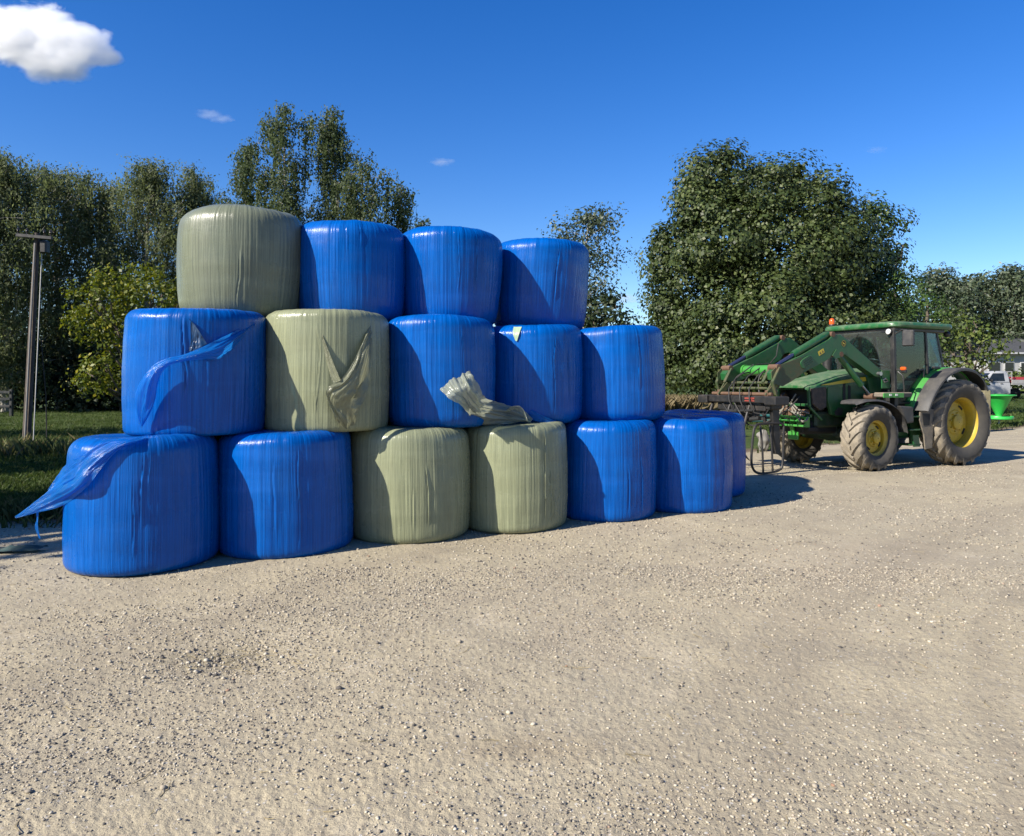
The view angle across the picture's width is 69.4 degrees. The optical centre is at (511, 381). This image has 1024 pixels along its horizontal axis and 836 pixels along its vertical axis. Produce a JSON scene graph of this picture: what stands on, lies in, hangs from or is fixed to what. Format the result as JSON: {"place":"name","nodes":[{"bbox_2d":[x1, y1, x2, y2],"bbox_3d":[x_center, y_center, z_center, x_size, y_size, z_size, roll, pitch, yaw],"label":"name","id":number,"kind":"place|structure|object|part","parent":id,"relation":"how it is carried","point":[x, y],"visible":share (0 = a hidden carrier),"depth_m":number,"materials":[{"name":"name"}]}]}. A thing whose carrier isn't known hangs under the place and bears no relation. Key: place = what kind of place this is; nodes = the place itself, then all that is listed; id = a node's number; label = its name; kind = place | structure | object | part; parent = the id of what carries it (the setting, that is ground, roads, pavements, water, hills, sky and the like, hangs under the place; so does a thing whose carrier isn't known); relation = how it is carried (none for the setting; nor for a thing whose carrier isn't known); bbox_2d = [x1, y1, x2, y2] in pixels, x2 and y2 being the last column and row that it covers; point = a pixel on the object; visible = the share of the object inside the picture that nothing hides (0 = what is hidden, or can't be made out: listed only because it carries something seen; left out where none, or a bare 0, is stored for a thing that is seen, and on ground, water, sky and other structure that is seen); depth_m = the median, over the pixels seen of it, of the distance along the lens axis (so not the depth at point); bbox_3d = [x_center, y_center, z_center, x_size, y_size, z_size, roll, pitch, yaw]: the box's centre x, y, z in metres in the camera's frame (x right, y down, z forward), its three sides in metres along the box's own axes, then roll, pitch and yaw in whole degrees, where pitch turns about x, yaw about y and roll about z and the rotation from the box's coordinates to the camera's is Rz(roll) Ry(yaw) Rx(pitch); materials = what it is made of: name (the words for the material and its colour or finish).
{"place":"outdoors","nodes":[
{"label":"outdoors","id":0,"kind":"place"},
{"bbox_2d":[0,383,1023,835],"bbox_3d":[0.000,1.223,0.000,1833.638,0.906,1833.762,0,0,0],"label":"ground","id":1,"kind":"structure","parent":0,"point":[910,693],"depth_m":4.07,"materials":[{"name":"beige gravel"}]},
{"bbox_2d":[0,389,13,415],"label":"field fence","id":2,"kind":"object","parent":1,"relation":"on","point":[10,406],"visible":0.83,"depth_m":32.93,"materials":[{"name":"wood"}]},
{"bbox_2d":[0,182,38,410],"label":"willow tree","id":3,"kind":"object","parent":1,"relation":"on","point":[3,376],"visible":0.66,"depth_m":36.35,"materials":[{"name":"green plant"}]},
{"bbox_2d":[0,545,47,551],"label":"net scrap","id":4,"kind":"object","parent":1,"relation":"on","point":[21,547],"visible":1,"depth_m":7.03,"materials":[{"name":"plastic"}]},
{"bbox_2d":[0,322,52,406],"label":"dark shrub","id":5,"kind":"object","parent":1,"relation":"on","point":[37,400],"visible":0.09,"depth_m":39.87,"materials":[{"name":"green plant"}]},
{"bbox_2d":[16,228,52,441],"bbox_3d":[-10.845,-0.813,16.934,0.840,5.380,0.650,0,0,32],"label":"utility pole","id":6,"kind":"object","parent":1,"relation":"on","point":[43,246],"visible":0.94,"depth_m":16.92,"materials":[{"name":"grey wood"}]},
{"bbox_2d":[0,322,92,409],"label":"dark shrub","id":7,"kind":"object","parent":1,"relation":"on","point":[43,406],"visible":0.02,"depth_m":40.91,"materials":[{"name":"green plant"}]},
{"bbox_2d":[0,145,94,412],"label":"willow tree","id":8,"kind":"object","parent":1,"relation":"on","point":[14,178],"visible":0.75,"depth_m":37.57,"materials":[{"name":"green plant"}]},
{"bbox_2d":[14,335,120,409],"bbox_3d":[-23.831,-0.554,41.035,5.477,4.522,6.337,0,0,34],"label":"dark shrub","id":9,"kind":"object","parent":1,"relation":"on","point":[49,389],"visible":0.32,"depth_m":39.37,"materials":[{"name":"green plant"}]},
{"bbox_2d":[0,157,139,409],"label":"willow tree","id":10,"kind":"object","parent":1,"relation":"on","point":[58,187],"visible":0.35,"depth_m":40.14,"materials":[{"name":"green plant"}]},
{"bbox_2d":[53,340,121,411],"bbox_3d":[-20.846,-0.337,40.152,6.304,4.200,5.722,0,0,0],"label":"dark shrub","id":11,"kind":"object","parent":1,"relation":"on","point":[103,403],"visible":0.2,"depth_m":38.48,"materials":[{"name":"green plant"}]},
{"bbox_2d":[29,168,163,406],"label":"willow tree","id":12,"kind":"object","parent":1,"relation":"on","point":[104,196],"visible":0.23,"depth_m":41.91,"materials":[{"name":"green plant"}]},
{"bbox_2d":[97,352,121,409],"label":"dark shrub","id":13,"kind":"object","parent":1,"relation":"on","point":[117,407],"depth_m":40.62,"materials":[{"name":"green plant"}]},
{"bbox_2d":[15,433,218,576],"bbox_3d":[-3.392,1.058,6.688,1.214,1.185,1.451,0,0,30],"label":"wrapped bale","id":14,"kind":"object","parent":1,"relation":"on","point":[140,505],"visible":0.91,"depth_m":6.24},
{"bbox_2d":[121,308,265,435],"bbox_3d":[-3.060,-0.100,7.101,1.270,1.199,1.463,0,0,0],"label":"wrapped bale","id":15,"kind":"object","parent":14,"relation":"on","point":[199,371],"visible":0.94,"depth_m":6.65},
{"bbox_2d":[58,259,178,400],"bbox_3d":[-13.265,-1.308,25.937,4.787,6.072,3.255,0,0,0],"label":"yellow green tree","id":16,"kind":"object","parent":1,"relation":"on","point":[109,320],"visible":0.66,"depth_m":25.37,"materials":[{"name":"green plant"}]},
{"bbox_2d":[53,154,196,377],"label":"willow tree","id":17,"kind":"object","parent":1,"relation":"on","point":[149,184],"visible":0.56,"depth_m":40.98,"materials":[{"name":"green plant"}]},
{"bbox_2d":[131,159,235,306],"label":"willow tree","id":18,"kind":"object","parent":1,"relation":"on","point":[195,189],"visible":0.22,"depth_m":43.19,"materials":[{"name":"green plant"}]},
{"bbox_2d":[215,142,275,207],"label":"birch tree","id":19,"kind":"object","parent":1,"relation":"on","point":[242,196],"visible":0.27,"depth_m":41.45,"materials":[{"name":"green plant"}]},
{"bbox_2d":[217,429,353,559],"bbox_3d":[-2.248,1.052,7.363,1.292,1.197,1.272,0,0,0],"label":"wrapped bale","id":20,"kind":"object","parent":1,"relation":"on","point":[285,494],"visible":0.81,"depth_m":6.83},
{"bbox_2d":[264,309,389,431],"bbox_3d":[-1.927,-0.106,7.679,1.270,1.211,1.307,0,0,0],"label":"wrapped bale","id":21,"kind":"object","parent":20,"relation":"on","point":[327,369],"visible":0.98,"depth_m":7.15},
{"bbox_2d":[237,100,342,224],"bbox_3d":[-12.017,-6.661,40.254,5.518,16.735,6.114,0,0,0],"label":"birch tree","id":22,"kind":"object","parent":1,"relation":"on","point":[286,202],"visible":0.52,"depth_m":39.68,"materials":[{"name":"green plant"}]},
{"bbox_2d":[295,105,378,222],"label":"birch tree","id":23,"kind":"object","parent":1,"relation":"on","point":[327,153],"visible":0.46,"depth_m":40.51,"materials":[{"name":"green plant"}]},
{"bbox_2d":[323,155,419,229],"bbox_3d":[-7.684,-5.141,40.025,5.371,13.590,5.338,0,0,0],"label":"birch tree","id":24,"kind":"object","parent":1,"relation":"on","point":[353,203],"visible":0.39,"depth_m":39.26,"materials":[{"name":"green plant"}]},
{"bbox_2d":[383,181,417,233],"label":"birch tree","id":25,"kind":"object","parent":1,"relation":"on","point":[402,225],"visible":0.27,"depth_m":40.96,"materials":[{"name":"green plant"}]},
{"bbox_2d":[349,424,470,543],"bbox_3d":[-1.108,1.061,8.006,1.314,1.178,1.286,0,0,0],"label":"wrapped bale","id":26,"kind":"object","parent":1,"relation":"on","point":[411,485],"visible":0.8,"depth_m":7.45},
{"bbox_2d":[388,314,495,427],"bbox_3d":[-0.803,-0.106,8.297,1.235,1.211,1.263,0,0,0],"label":"wrapped bale","id":27,"kind":"object","parent":26,"relation":"on","point":[430,355],"visible":0.81,"depth_m":7.74},
{"bbox_2d":[403,226,502,324],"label":"wrapped bale","id":28,"kind":"object","parent":27,"relation":"on","point":[454,270],"visible":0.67,"depth_m":8.28},
{"bbox_2d":[410,216,430,228],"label":"birch tree","id":29,"kind":"object","parent":1,"relation":"on","point":[422,222],"visible":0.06,"depth_m":45.83,"materials":[{"name":"green plant"}]},
{"bbox_2d":[440,371,567,533],"bbox_3d":[-0.047,0.772,8.309,1.387,1.757,1.740,0,0,0],"label":"wrapped bale","id":30,"kind":"object","parent":1,"relation":"on","point":[519,479],"visible":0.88,"depth_m":7.96},
{"bbox_2d":[494,324,582,422],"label":"wrapped bale","id":31,"kind":"object","parent":30,"relation":"on","point":[539,372],"visible":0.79,"depth_m":8.46},
{"bbox_2d":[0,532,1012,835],"bbox_3d":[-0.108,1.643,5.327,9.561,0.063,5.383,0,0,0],"label":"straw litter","id":32,"kind":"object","parent":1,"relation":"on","point":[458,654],"visible":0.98,"depth_m":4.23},
{"bbox_2d":[0,396,1023,517],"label":"grass","id":33,"kind":"structure","parent":1,"relation":"on","point":[15,472],"depth_m":21.75,"materials":[{"name":"green plant"}]},
{"bbox_2d":[0,419,1023,527],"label":"weeds","id":34,"kind":"object","parent":1,"relation":"on","point":[11,508],"visible":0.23,"depth_m":14.87,"materials":[{"name":"green plant"}]},
{"bbox_2d":[0,462,1023,835],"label":"gravel stones","id":35,"kind":"object","parent":1,"relation":"on","point":[630,572],"visible":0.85,"depth_m":4.33,"materials":[{"name":"beige gravel"}]},
{"bbox_2d":[537,201,632,327],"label":"gum tree","id":36,"kind":"object","parent":1,"relation":"on","point":[592,224],"visible":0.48,"depth_m":49.39,"materials":[{"name":"green plant"}]},
{"bbox_2d":[564,419,656,521],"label":"wrapped bale","id":37,"kind":"object","parent":1,"relation":"on","point":[612,471],"visible":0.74,"depth_m":8.58},
{"bbox_2d":[579,325,664,420],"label":"wrapped bale","id":38,"kind":"object","parent":37,"relation":"on","point":[623,372],"visible":0.74,"depth_m":8.96},
{"bbox_2d":[583,287,644,327],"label":"dark shrub","id":39,"kind":"object","parent":1,"relation":"on","point":[592,311],"visible":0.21,"depth_m":43.32,"materials":[{"name":"green plant"}]},
{"bbox_2d":[665,393,717,410],"bbox_3d":[7.461,1.070,32.443,4.299,1.143,4.067,0,0,0],"label":"dry growth","id":40,"kind":"object","parent":1,"relation":"on","point":[681,401],"visible":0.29,"depth_m":31.18,"materials":[{"name":"beige plant"}]},
{"bbox_2d":[651,413,732,513],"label":"wrapped bale","id":41,"kind":"object","parent":1,"relation":"on","point":[694,453],"visible":0.73,"depth_m":9.11},
{"bbox_2d":[664,409,745,496],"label":"wrapped bale","id":42,"kind":"object","parent":1,"relation":"on","point":[736,421],"visible":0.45,"depth_m":10.49},
{"bbox_2d":[756,429,769,450],"bbox_3d":[5.873,1.390,17.294,0.310,0.532,0.234,0,0,0],"label":"feed sack","id":43,"kind":"object","parent":1,"relation":"on","point":[766,439],"visible":0.81,"depth_m":17.23,"materials":[{"name":"white plastic"}]},
{"bbox_2d":[630,137,917,410],"bbox_3d":[11.893,-4.986,34.163,12.636,13.597,10.603,0,0,0],"label":"broadleaf tree","id":44,"kind":"object","parent":1,"relation":"on","point":[795,293],"visible":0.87,"depth_m":32.93,"materials":[{"name":"green plant"}]},
{"bbox_2d":[698,318,990,474],"bbox_3d":[6.476,0.176,14.472,5.926,2.958,2.320,0,0,-26],"label":"tractor","id":45,"kind":"object","parent":1,"relation":"on","point":[867,413],"visible":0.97,"depth_m":13.95,"materials":[{"name":"metal"}]},
{"bbox_3d":[7.874,0.730,14.053,0.230,0.220,0.005,0,0,-26],"label":"guard window","id":46,"kind":"part","parent":45,"relation":"part of","materials":[{"name":"black glass"}]},
{"bbox_2d":[818,189,937,368],"bbox_3d":[17.623,-3.969,36.392,6.135,11.028,5.290,0,0,-26],"label":"broadleaf tree","id":47,"kind":"object","parent":1,"relation":"on","point":[893,259],"visible":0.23,"depth_m":35.85,"materials":[{"name":"green plant"}]},
{"bbox_2d":[872,266,957,370],"bbox_3d":[18.278,-1.794,33.600,3.979,6.862,3.855,0,0,0],"label":"broadleaf tree","id":48,"kind":"object","parent":1,"relation":"on","point":[919,344],"visible":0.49,"depth_m":33.29,"materials":[{"name":"plant"}]},
{"bbox_2d":[880,262,1003,357],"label":"gum tree","id":49,"kind":"object","parent":1,"relation":"on","point":[952,288],"visible":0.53,"depth_m":64.63,"materials":[{"name":"green plant"}]},
{"bbox_2d":[916,307,1020,384],"bbox_3d":[20.081,-0.815,32.800,4.260,4.966,3.066,0,0,17],"label":"leafy tree","id":50,"kind":"object","parent":1,"relation":"on","point":[968,362],"visible":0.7,"depth_m":32.31,"materials":[{"name":"green plant"}]},
{"bbox_2d":[918,338,1023,389],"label":"house","id":51,"kind":"structure","parent":1,"relation":"on","point":[1018,359],"depth_m":62.00,"materials":[{"name":"white"}]},
{"bbox_2d":[988,361,1000,370],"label":"window","id":52,"kind":"structure","parent":51,"relation":"in","point":[997,367],"depth_m":61.91,"materials":[{"name":"white glass"}]},
{"bbox_2d":[1004,361,1013,375],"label":"window","id":53,"kind":"structure","parent":51,"relation":"in","point":[1008,365],"depth_m":61.91,"materials":[{"name":"white glass"}]},
{"bbox_2d":[1020,362,1023,374],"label":"window","id":54,"kind":"structure","parent":51,"relation":"in","point":[1021,363],"depth_m":61.91,"materials":[{"name":"white glass"}]},
{"bbox_2d":[948,271,1023,344],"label":"gum tree","id":55,"kind":"object","parent":1,"relation":"on","point":[996,320],"visible":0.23,"depth_m":68.21,"materials":[{"name":"green plant"}]},
{"bbox_2d":[981,390,990,431],"bbox_3d":[15.359,1.090,24.000,0.240,1.600,0.240,0,0,0],"label":"gate post","id":56,"kind":"object","parent":1,"relation":"on","point":[987,394],"visible":0.29,"depth_m":23.88,"materials":[{"name":"beige wood"}]},
{"bbox_2d":[959,262,1023,341],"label":"gum tree","id":57,"kind":"object","parent":1,"relation":"on","point":[1013,298],"visible":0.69,"depth_m":66.90,"materials":[{"name":"green plant"}]},
{"bbox_2d":[980,371,1023,397],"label":"pickup truck","id":58,"kind":"object","parent":1,"relation":"on","point":[999,382],"visible":0.47,"depth_m":45.18,"materials":[{"name":"white paint"}]},
{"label":"side window","id":59,"kind":"part","parent":58,"relation":"part of","materials":[{"name":"black glass"}]},
{"bbox_2d":[1009,377,1023,383],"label":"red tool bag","id":60,"kind":"object","parent":58,"relation":"on","point":[1017,378],"visible":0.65,"depth_m":45.48,"materials":[{"name":"fabric"}]},
{"bbox_2d":[991,394,1016,423],"bbox_3d":[17.453,1.121,26.500,1.080,1.325,1.080,0,0,0],"label":"feed hopper","id":61,"kind":"object","parent":1,"relation":"on","point":[999,403],"visible":0.78,"depth_m":26.24,"materials":[{"name":"green plastic"}]},
{"bbox_2d":[1003,366,1023,390],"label":"garden hedge","id":62,"kind":"object","parent":1,"relation":"on","point":[1016,374],"visible":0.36,"depth_m":52.99,"materials":[{"name":"green plant"}]},
{"bbox_2d":[0,0,1023,354],"label":"sky","id":63,"kind":"structure","parent":0,"point":[503,116],"materials":[{"name":"blue"}]},
{"bbox_2d":[747,414,769,421],"bbox_3d":[6.117,1.295,21.099,4.010,0.729,0.443,0,0,-1],"label":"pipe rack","id":64,"kind":"object","parent":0,"point":[768,415],"depth_m":21.11,"materials":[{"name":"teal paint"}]},
{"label":"wrapped bale","id":65,"kind":"object","parent":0,"visible":0},
{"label":"wrapped bale","id":66,"kind":"object","parent":65,"relation":"on","visible":0},
{"bbox_2d":[176,204,301,317],"bbox_3d":[-2.893,-1.226,7.933,1.269,1.192,1.254,0,0,0],"label":"wrapped bale","id":67,"kind":"object","parent":66,"relation":"on","point":[239,257],"visible":0.8,"depth_m":7.40},
{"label":"wrapped bale","id":68,"kind":"object","parent":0,"visible":0},
{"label":"wrapped bale","id":69,"kind":"object","parent":68,"relation":"on","visible":0},
{"bbox_2d":[299,220,404,321],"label":"wrapped bale","id":70,"kind":"object","parent":69,"relation":"on","point":[353,264],"visible":0.74,"depth_m":7.83},
{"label":"wrapped bale","id":71,"kind":"object","parent":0,"visible":0},
{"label":"wrapped bale","id":72,"kind":"object","parent":71,"relation":"on","visible":0},
{"bbox_2d":[494,238,588,328],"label":"wrapped bale","id":73,"kind":"object","parent":72,"relation":"on","point":[544,280],"visible":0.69,"depth_m":8.95}
]}

